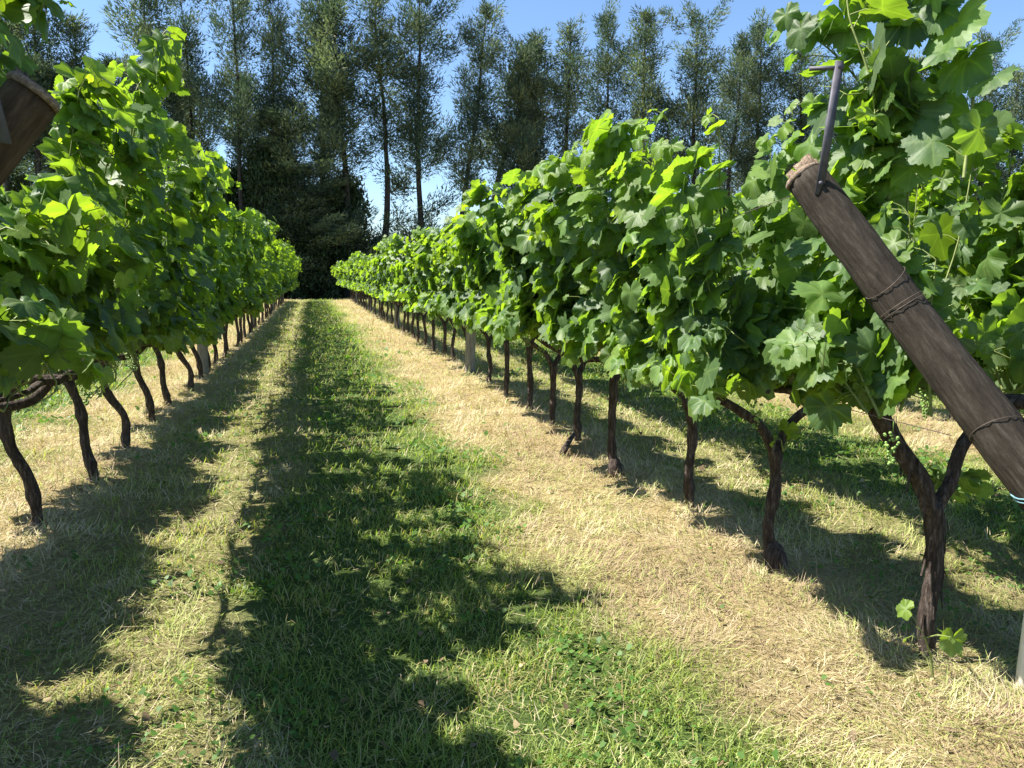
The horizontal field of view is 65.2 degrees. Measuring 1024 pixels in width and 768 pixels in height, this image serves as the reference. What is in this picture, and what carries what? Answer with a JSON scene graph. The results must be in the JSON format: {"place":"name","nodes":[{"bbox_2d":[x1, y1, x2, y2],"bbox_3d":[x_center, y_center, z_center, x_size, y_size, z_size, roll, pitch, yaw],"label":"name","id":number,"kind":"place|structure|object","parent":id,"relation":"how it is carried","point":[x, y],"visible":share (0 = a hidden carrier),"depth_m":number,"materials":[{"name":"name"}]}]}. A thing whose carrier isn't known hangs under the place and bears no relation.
{"place":"outdoors","nodes":[
{"label":"outdoors","id":0,"kind":"place"},
{"bbox_2d":[0,297,1023,767],"bbox_3d":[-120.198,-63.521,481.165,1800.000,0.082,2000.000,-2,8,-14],"label":"ground","id":1,"kind":"structure","parent":0,"point":[50,749],"depth_m":3.79,"materials":[{"name":"beige plant"}]},
{"bbox_2d":[5,169,34,191],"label":"bush","id":2,"kind":"object","parent":1,"relation":"on","point":[18,178],"visible":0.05,"depth_m":49.84,"materials":[{"name":"green plant"}]},
{"bbox_2d":[0,67,59,186],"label":"end post","id":3,"kind":"object","parent":1,"relation":"on","point":[29,109],"visible":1,"depth_m":1.74,"materials":[{"name":"wood"}]},
{"bbox_2d":[0,17,67,191],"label":"tree","id":4,"kind":"object","parent":1,"relation":"on","point":[35,79],"visible":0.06,"depth_m":48.28,"materials":[{"name":"green plant"}]},
{"bbox_2d":[14,64,61,184],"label":"tree","id":5,"kind":"object","parent":1,"relation":"on","point":[31,172],"visible":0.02,"depth_m":52.52,"materials":[{"name":"green plant"}]},
{"bbox_2d":[0,4,90,175],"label":"tree","id":6,"kind":"object","parent":1,"relation":"on","point":[37,156],"visible":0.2,"depth_m":48.33,"materials":[{"name":"green plant"}]},
{"bbox_2d":[0,271,113,391],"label":"grapevine","id":7,"kind":"object","parent":1,"relation":"on","point":[32,328],"visible":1,"depth_m":1.88,"materials":[{"name":"green plant"}]},
{"bbox_2d":[45,14,99,175],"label":"tree","id":8,"kind":"object","parent":1,"relation":"on","point":[80,45],"visible":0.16,"depth_m":48.55,"materials":[{"name":"green plant"}]},
{"bbox_2d":[0,172,151,411],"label":"grapevine","id":9,"kind":"object","parent":1,"relation":"on","point":[60,239],"visible":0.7,"depth_m":2.27,"materials":[{"name":"green plant"}]},
{"bbox_2d":[0,0,75,86],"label":"vine shoot","id":10,"kind":"object","parent":9,"relation":"attached to","point":[25,13],"visible":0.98,"depth_m":1.86,"materials":[{"name":"green plant"}]},
{"bbox_2d":[0,55,205,411],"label":"grapevine","id":11,"kind":"object","parent":1,"relation":"on","point":[81,123],"visible":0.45,"depth_m":3.25,"materials":[{"name":"green plant"}]},
{"bbox_2d":[98,24,189,222],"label":"vine shoot","id":12,"kind":"object","parent":11,"relation":"attached to","point":[160,77],"visible":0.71,"depth_m":3.41,"materials":[{"name":"green plant"}]},
{"bbox_2d":[0,110,226,526],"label":"grapevine","id":13,"kind":"object","parent":1,"relation":"on","point":[168,329],"visible":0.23,"depth_m":4.53,"materials":[{"name":"green plant"}]},
{"bbox_2d":[99,53,136,109],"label":"tree","id":14,"kind":"object","parent":1,"relation":"on","point":[106,62],"visible":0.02,"depth_m":50.14,"materials":[{"name":"green plant"}]},
{"bbox_2d":[30,186,260,421],"bbox_3d":[-3.495,-0.678,7.742,2.113,2.250,1.645,-2,8,-14],"label":"grapevine","id":15,"kind":"object","parent":1,"relation":"on","point":[222,312],"visible":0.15,"depth_m":7.76,"materials":[{"name":"green plant"}]},
{"bbox_2d":[95,0,196,184],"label":"tree","id":16,"kind":"object","parent":1,"relation":"on","point":[145,27],"visible":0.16,"depth_m":48.56,"materials":[{"name":"green plant"}]},
{"bbox_2d":[57,145,241,481],"bbox_3d":[-2.979,-0.461,5.416,2.192,2.429,1.649,-2,8,-14],"label":"grapevine","id":17,"kind":"object","parent":1,"relation":"on","point":[187,300],"visible":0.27,"depth_m":5.48,"materials":[{"name":"green plant"}]},
{"bbox_2d":[100,210,233,447],"bbox_3d":[-3.266,-0.460,6.478,1.949,2.116,1.522,-3,8,-20],"label":"grapevine","id":18,"kind":"object","parent":1,"relation":"on","point":[212,250],"visible":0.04,"depth_m":6.55,"materials":[{"name":"green plant"}]},
{"bbox_2d":[154,0,233,157],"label":"tree","id":19,"kind":"object","parent":1,"relation":"on","point":[189,116],"visible":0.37,"depth_m":51.47,"materials":[{"name":"green plant"}]},
{"bbox_2d":[197,344,208,373],"bbox_3d":[-4.496,-0.894,11.565,1.414,1.777,0.200,-2,8,-14],"label":"trellis post","id":20,"kind":"object","parent":1,"relation":"on","point":[202,350],"visible":0.1,"depth_m":11.56,"materials":[{"name":"grey wood"}]},
{"bbox_2d":[152,202,265,405],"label":"grapevine","id":21,"kind":"object","parent":1,"relation":"on","point":[231,302],"visible":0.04,"depth_m":8.81,"materials":[{"name":"green plant"}]},
{"bbox_2d":[175,207,273,390],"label":"grapevine","id":22,"kind":"object","parent":1,"relation":"on","point":[249,275],"visible":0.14,"depth_m":9.88,"materials":[{"name":"green plant"}]},
{"bbox_2d":[190,246,273,378],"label":"grapevine","id":23,"kind":"object","parent":1,"relation":"on","point":[262,255],"visible":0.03,"depth_m":11.04,"materials":[{"name":"green plant"}]},
{"bbox_2d":[218,159,250,211],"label":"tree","id":24,"kind":"object","parent":1,"relation":"on","point":[232,198],"visible":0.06,"depth_m":53.24,"materials":[{"name":"green plant"}]},
{"bbox_2d":[182,0,290,210],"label":"tree","id":25,"kind":"object","parent":1,"relation":"on","point":[242,99],"visible":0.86,"depth_m":49.73,"materials":[{"name":"green plant"}]},
{"bbox_2d":[208,223,275,371],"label":"grapevine","id":26,"kind":"object","parent":1,"relation":"on","point":[264,250],"visible":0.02,"depth_m":12.01,"materials":[{"name":"green plant"}]},
{"bbox_2d":[212,216,282,362],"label":"grapevine","id":27,"kind":"object","parent":1,"relation":"on","point":[258,287],"visible":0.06,"depth_m":12.97,"materials":[{"name":"green plant"}]},
{"bbox_2d":[223,233,276,356],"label":"grapevine","id":28,"kind":"object","parent":1,"relation":"on","point":[263,279],"visible":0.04,"depth_m":14.11,"materials":[{"name":"green plant"}]},
{"bbox_2d":[215,74,287,190],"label":"tree","id":29,"kind":"object","parent":1,"relation":"on","point":[227,164],"visible":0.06,"depth_m":55.52,"materials":[{"name":"green plant"}]},
{"bbox_2d":[225,225,285,350],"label":"grapevine","id":30,"kind":"object","parent":1,"relation":"on","point":[272,295],"visible":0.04,"depth_m":15.18,"materials":[{"name":"green plant"}]},
{"bbox_2d":[235,240,286,346],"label":"grapevine","id":31,"kind":"object","parent":1,"relation":"on","point":[274,275],"visible":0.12,"depth_m":16.21,"materials":[{"name":"green plant"}]},
{"bbox_2d":[239,254,286,342],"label":"grapevine","id":32,"kind":"object","parent":1,"relation":"on","point":[240,322],"visible":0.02,"depth_m":17.22,"materials":[{"name":"green plant"}]},
{"bbox_2d":[243,243,283,338],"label":"grapevine","id":33,"kind":"object","parent":1,"relation":"on","point":[244,318],"depth_m":18.27,"materials":[{"name":"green plant"}]},
{"bbox_2d":[246,239,290,334],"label":"grapevine","id":34,"kind":"object","parent":1,"relation":"on","point":[277,282],"visible":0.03,"depth_m":19.31,"materials":[{"name":"green plant"}]},
{"bbox_2d":[250,241,293,330],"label":"grapevine","id":35,"kind":"object","parent":1,"relation":"on","point":[281,274],"visible":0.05,"depth_m":20.24,"materials":[{"name":"green plant"}]},
{"bbox_2d":[241,138,309,298],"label":"bush","id":36,"kind":"object","parent":1,"relation":"on","point":[260,183],"visible":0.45,"depth_m":50.37,"materials":[{"name":"green plant"}]},
{"bbox_2d":[245,0,310,297],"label":"tree","id":37,"kind":"object","parent":1,"relation":"on","point":[270,80],"visible":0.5,"depth_m":50.13,"materials":[{"name":"green plant"}]},
{"bbox_2d":[261,248,294,322],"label":"grapevine","id":38,"kind":"object","parent":1,"relation":"on","point":[287,281],"visible":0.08,"depth_m":24.28,"materials":[{"name":"green plant"}]},
{"bbox_2d":[264,251,296,318],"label":"grapevine","id":39,"kind":"object","parent":1,"relation":"on","point":[290,284],"visible":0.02,"depth_m":26.50,"materials":[{"name":"green plant"}]},
{"bbox_2d":[244,94,326,297],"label":"tree","id":40,"kind":"object","parent":1,"relation":"on","point":[278,119],"visible":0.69,"depth_m":50.28,"materials":[{"name":"green plant"}]},
{"bbox_2d":[270,249,300,312],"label":"grapevine","id":41,"kind":"object","parent":1,"relation":"on","point":[292,271],"visible":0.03,"depth_m":29.61,"materials":[{"name":"green plant"}]},
{"bbox_2d":[276,208,333,298],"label":"bush","id":42,"kind":"object","parent":1,"relation":"on","point":[305,288],"visible":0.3,"depth_m":51.10,"materials":[{"name":"green plant"}]},
{"bbox_2d":[250,157,367,297],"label":"tree","id":43,"kind":"object","parent":1,"relation":"on","point":[322,224],"visible":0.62,"depth_m":50.43,"materials":[{"name":"green plant"}]},
{"bbox_2d":[295,148,340,194],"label":"tree","id":44,"kind":"object","parent":1,"relation":"on","point":[325,171],"depth_m":57.03,"materials":[{"name":"green plant"}]},
{"bbox_2d":[263,0,375,261],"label":"tree","id":45,"kind":"object","parent":1,"relation":"on","point":[306,10],"visible":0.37,"depth_m":51.10,"materials":[{"name":"green plant"}]},
{"bbox_2d":[287,176,357,298],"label":"bush","id":46,"kind":"object","parent":1,"relation":"on","point":[330,293],"visible":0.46,"depth_m":51.66,"materials":[{"name":"green plant"}]},
{"bbox_2d":[284,0,394,297],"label":"tree","id":47,"kind":"object","parent":1,"relation":"on","point":[333,20],"visible":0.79,"depth_m":50.96,"materials":[{"name":"green plant"}]},
{"bbox_2d":[320,166,376,297],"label":"bush","id":48,"kind":"object","parent":1,"relation":"on","point":[356,192],"visible":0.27,"depth_m":53.27,"materials":[{"name":"green plant"}]},
{"bbox_2d":[337,260,364,308],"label":"grapevine","id":49,"kind":"object","parent":1,"relation":"on","point":[339,263],"visible":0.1,"depth_m":34.36,"materials":[{"name":"green plant"}]},
{"bbox_2d":[338,259,370,310],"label":"grapevine","id":50,"kind":"object","parent":1,"relation":"on","point":[341,271],"visible":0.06,"depth_m":31.49,"materials":[{"name":"green plant"}]},
{"bbox_2d":[345,265,376,315],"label":"grapevine","id":51,"kind":"object","parent":1,"relation":"on","point":[353,280],"visible":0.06,"depth_m":28.20,"materials":[{"name":"green plant"}]},
{"bbox_2d":[344,259,384,320],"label":"grapevine","id":52,"kind":"object","parent":1,"relation":"on","point":[352,267],"visible":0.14,"depth_m":25.20,"materials":[{"name":"green plant"}]},
{"bbox_2d":[348,251,388,322],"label":"grapevine","id":53,"kind":"object","parent":1,"relation":"on","point":[360,286],"visible":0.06,"depth_m":24.01,"materials":[{"name":"green plant"}]},
{"bbox_2d":[352,254,392,323],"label":"grapevine","id":54,"kind":"object","parent":1,"relation":"on","point":[358,256],"visible":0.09,"depth_m":23.25,"materials":[{"name":"green plant"}]},
{"bbox_2d":[353,254,399,328],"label":"grapevine","id":55,"kind":"object","parent":1,"relation":"on","point":[368,283],"visible":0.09,"depth_m":21.32,"materials":[{"name":"green plant"}]},
{"bbox_2d":[357,254,405,330],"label":"grapevine","id":56,"kind":"object","parent":1,"relation":"on","point":[371,287],"visible":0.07,"depth_m":20.31,"materials":[{"name":"green plant"}]},
{"bbox_2d":[359,254,409,334],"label":"grapevine","id":57,"kind":"object","parent":1,"relation":"on","point":[376,285],"visible":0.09,"depth_m":19.16,"materials":[{"name":"green plant"}]},
{"bbox_2d":[346,0,434,256],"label":"tree","id":58,"kind":"object","parent":1,"relation":"on","point":[380,73],"visible":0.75,"depth_m":52.74,"materials":[{"name":"green plant"}]},
{"bbox_2d":[369,264,415,336],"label":"grapevine","id":59,"kind":"object","parent":1,"relation":"on","point":[413,315],"visible":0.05,"depth_m":18.26,"materials":[{"name":"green plant"}]},
{"bbox_2d":[371,256,419,341],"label":"grapevine","id":60,"kind":"object","parent":1,"relation":"on","point":[416,313],"visible":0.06,"depth_m":16.97,"materials":[{"name":"green plant"}]},
{"bbox_2d":[393,302,399,327],"bbox_3d":[-3.185,-2.312,22.067,1.414,1.777,0.198,-2,8,-14],"label":"trellis post","id":61,"kind":"object","parent":1,"relation":"on","point":[395,309],"visible":0.24,"depth_m":22.06,"materials":[{"name":"grey wood"}]},
{"bbox_2d":[370,254,426,346],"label":"grapevine","id":62,"kind":"object","parent":1,"relation":"on","point":[383,275],"visible":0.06,"depth_m":16.21,"materials":[{"name":"green plant"}]},
{"bbox_2d":[367,241,435,350],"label":"grapevine","id":63,"kind":"object","parent":1,"relation":"on","point":[388,295],"visible":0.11,"depth_m":15.03,"materials":[{"name":"green plant"}]},
{"bbox_2d":[378,241,447,356],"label":"grapevine","id":64,"kind":"object","parent":1,"relation":"on","point":[390,261],"visible":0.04,"depth_m":14.06,"materials":[{"name":"green plant"}]},
{"bbox_2d":[382,233,456,362],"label":"grapevine","id":65,"kind":"object","parent":1,"relation":"on","point":[398,241],"visible":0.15,"depth_m":12.77,"materials":[{"name":"green plant"}]},
{"bbox_2d":[389,242,465,369],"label":"grapevine","id":66,"kind":"object","parent":1,"relation":"on","point":[416,278],"visible":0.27,"depth_m":11.68,"materials":[{"name":"green plant"}]},
{"bbox_2d":[377,0,482,245],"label":"tree","id":67,"kind":"object","parent":1,"relation":"on","point":[418,137],"visible":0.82,"depth_m":53.18,"materials":[{"name":"green plant"}]},
{"bbox_2d":[410,243,492,383],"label":"grapevine","id":68,"kind":"object","parent":1,"relation":"on","point":[418,253],"visible":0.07,"depth_m":10.29,"materials":[{"name":"green plant"}]},
{"bbox_2d":[462,324,475,372],"bbox_3d":[-0.622,-0.927,11.812,1.414,1.777,0.199,-2,8,-14],"label":"trellis post","id":69,"kind":"object","parent":1,"relation":"on","point":[470,343],"visible":0.29,"depth_m":11.79,"materials":[{"name":"grey wood"}]},
{"bbox_2d":[434,0,511,232],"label":"tree","id":70,"kind":"object","parent":1,"relation":"on","point":[483,58],"visible":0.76,"depth_m":53.50,"materials":[{"name":"green plant"}]},
{"bbox_2d":[405,225,554,394],"bbox_3d":[-0.144,-0.840,9.483,2.189,2.035,1.594,-2,8,-14],"label":"grapevine","id":71,"kind":"object","parent":1,"relation":"on","point":[444,299],"visible":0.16,"depth_m":9.20,"materials":[{"name":"green plant"}]},
{"bbox_2d":[429,216,534,409],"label":"grapevine","id":72,"kind":"object","parent":1,"relation":"on","point":[458,282],"visible":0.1,"depth_m":8.39,"materials":[{"name":"green plant"}]},
{"bbox_2d":[0,298,1023,767],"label":"grass","id":73,"kind":"structure","parent":1,"relation":"on","point":[462,592],"depth_m":3.75,"materials":[{"name":"green plant"}]},
{"bbox_2d":[0,326,1023,767],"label":"broadleaf ground cover","id":74,"kind":"object","parent":1,"relation":"on","point":[434,568],"visible":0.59,"depth_m":3.93,"materials":[{"name":"green plant"}]},
{"bbox_2d":[0,334,1023,766],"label":"leaf litter","id":75,"kind":"object","parent":1,"relation":"on","point":[516,722],"visible":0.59,"depth_m":3.16,"materials":[{"name":"plant"}]},
{"bbox_2d":[482,27,549,206],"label":"tree","id":76,"kind":"object","parent":1,"relation":"on","point":[527,141],"visible":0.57,"depth_m":54.45,"materials":[{"name":"green plant"}]},
{"bbox_2d":[469,28,578,200],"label":"tree","id":77,"kind":"object","parent":1,"relation":"on","point":[526,59],"visible":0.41,"depth_m":55.10,"materials":[{"name":"green plant"}]},
{"bbox_2d":[438,204,614,425],"bbox_3d":[0.417,-0.618,7.511,2.184,2.168,1.578,-2,8,-14],"label":"grapevine","id":78,"kind":"object","parent":1,"relation":"on","point":[467,311],"visible":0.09,"depth_m":7.52,"materials":[{"name":"green plant"}]},
{"bbox_2d":[507,41,561,200],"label":"tree","id":79,"kind":"object","parent":1,"relation":"on","point":[545,140],"visible":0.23,"depth_m":56.02,"materials":[{"name":"green plant"}]},
{"bbox_2d":[559,432,575,455],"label":"fallen branch","id":80,"kind":"object","parent":1,"relation":"on","point":[568,442],"visible":0.99,"depth_m":6.54,"materials":[{"name":"wood"}]},
{"bbox_2d":[540,12,599,202],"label":"tree","id":81,"kind":"object","parent":1,"relation":"on","point":[567,77],"visible":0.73,"depth_m":55.96,"materials":[{"name":"green plant"}]},
{"bbox_2d":[444,194,722,440],"bbox_3d":[0.643,-0.531,6.726,2.340,2.173,1.594,-2,8,-14],"label":"grapevine","id":82,"kind":"object","parent":1,"relation":"on","point":[483,258],"visible":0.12,"depth_m":6.59,"materials":[{"name":"green plant"}]},
{"bbox_2d":[455,168,762,477],"bbox_3d":[0.703,-0.375,5.715,2.227,2.196,1.479,-2,8,-14],"label":"grapevine","id":83,"kind":"object","parent":1,"relation":"on","point":[529,301],"visible":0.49,"depth_m":5.23,"materials":[{"name":"green plant"}]},
{"bbox_2d":[573,0,649,197],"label":"tree","id":84,"kind":"object","parent":1,"relation":"on","point":[603,68],"visible":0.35,"depth_m":57.84,"materials":[{"name":"green plant"}]},
{"bbox_2d":[582,4,684,168],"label":"tree","id":85,"kind":"object","parent":1,"relation":"on","point":[640,106],"visible":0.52,"depth_m":56.09,"materials":[{"name":"green plant"}]},
{"bbox_2d":[510,159,805,506],"bbox_3d":[1.121,-0.267,4.782,2.207,2.188,1.578,-2,8,-14],"label":"grapevine","id":86,"kind":"object","parent":1,"relation":"on","point":[585,330],"visible":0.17,"depth_m":4.50,"materials":[{"name":"green plant"}]},
{"bbox_2d":[645,0,744,185],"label":"tree","id":87,"kind":"object","parent":1,"relation":"on","point":[697,67],"visible":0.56,"depth_m":56.52,"materials":[{"name":"green plant"}]},
{"bbox_2d":[702,27,778,212],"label":"tree","id":88,"kind":"object","parent":1,"relation":"on","point":[742,59],"visible":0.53,"depth_m":59.36,"materials":[{"name":"green plant"}]},
{"bbox_2d":[722,6,825,211],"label":"tree","id":89,"kind":"object","parent":1,"relation":"on","point":[759,30],"visible":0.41,"depth_m":59.62,"materials":[{"name":"green plant"}]},
{"bbox_2d":[525,107,1023,572],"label":"grapevine","id":90,"kind":"object","parent":1,"relation":"on","point":[670,299],"visible":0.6,"depth_m":3.34,"materials":[{"name":"green plant"}]},
{"bbox_2d":[769,418,805,451],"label":"vine shoot","id":91,"kind":"object","parent":90,"relation":"attached to","point":[791,430],"visible":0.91,"depth_m":3.81,"materials":[{"name":"green plant"}]},
{"bbox_2d":[764,42,832,197],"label":"tree","id":92,"kind":"object","parent":1,"relation":"on","point":[801,118],"visible":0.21,"depth_m":59.99,"materials":[{"name":"green plant"}]},
{"bbox_2d":[790,41,873,144],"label":"tree","id":93,"kind":"object","parent":1,"relation":"on","point":[843,80],"visible":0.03,"depth_m":62.21,"materials":[{"name":"green plant"}]},
{"bbox_2d":[666,59,1023,659],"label":"grapevine","id":94,"kind":"object","parent":1,"relation":"on","point":[830,343],"visible":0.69,"depth_m":2.85,"materials":[{"name":"green plant"}]},
{"bbox_2d":[764,0,1020,183],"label":"vine shoot","id":95,"kind":"object","parent":94,"relation":"attached to","point":[947,28],"visible":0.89,"depth_m":2.54,"materials":[{"name":"green plant"}]},
{"bbox_2d":[929,459,993,504],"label":"vine shoot","id":96,"kind":"object","parent":94,"relation":"attached to","point":[972,477],"visible":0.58,"depth_m":3.05,"materials":[{"name":"green plant"}]},
{"bbox_2d":[786,60,1023,510],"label":"end post","id":97,"kind":"object","parent":1,"relation":"on","point":[987,416],"visible":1,"depth_m":2.36,"materials":[{"name":"wood"}]},
{"bbox_2d":[601,348,951,435],"bbox_3d":[-4.210,-2.805,24.246,0.003,0.026,45.600,-2,8,-14],"label":"trellis wire","id":98,"kind":"object","parent":97,"relation":"attached to","point":[881,417],"visible":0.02,"depth_m":2.53,"materials":[{"name":"metal"}]},
{"bbox_2d":[895,598,966,679],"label":"vine shoot","id":99,"kind":"object","parent":1,"relation":"on","point":[951,645],"visible":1,"depth_m":2.79,"materials":[{"name":"green plant"}]},
{"bbox_2d":[907,49,977,183],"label":"tree","id":100,"kind":"object","parent":1,"relation":"on","point":[925,73],"visible":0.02,"depth_m":62.14,"materials":[{"name":"green plant"}]},
{"bbox_2d":[959,17,1023,214],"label":"tree","id":101,"kind":"object","parent":1,"relation":"on","point":[992,95],"visible":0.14,"depth_m":63.46,"materials":[{"name":"green plant"}]},
{"bbox_2d":[992,66,1023,188],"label":"tree","id":102,"kind":"object","parent":1,"relation":"on","point":[1018,81],"visible":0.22,"depth_m":66.07,"materials":[{"name":"green plant"}]},
{"bbox_2d":[1015,615,1023,690],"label":"stake","id":103,"kind":"object","parent":1,"relation":"on","point":[1020,670],"visible":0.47,"depth_m":2.75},
{"bbox_2d":[3,0,1023,239],"label":"sky","id":104,"kind":"structure","parent":0,"point":[523,16],"materials":[{"name":"blue"}]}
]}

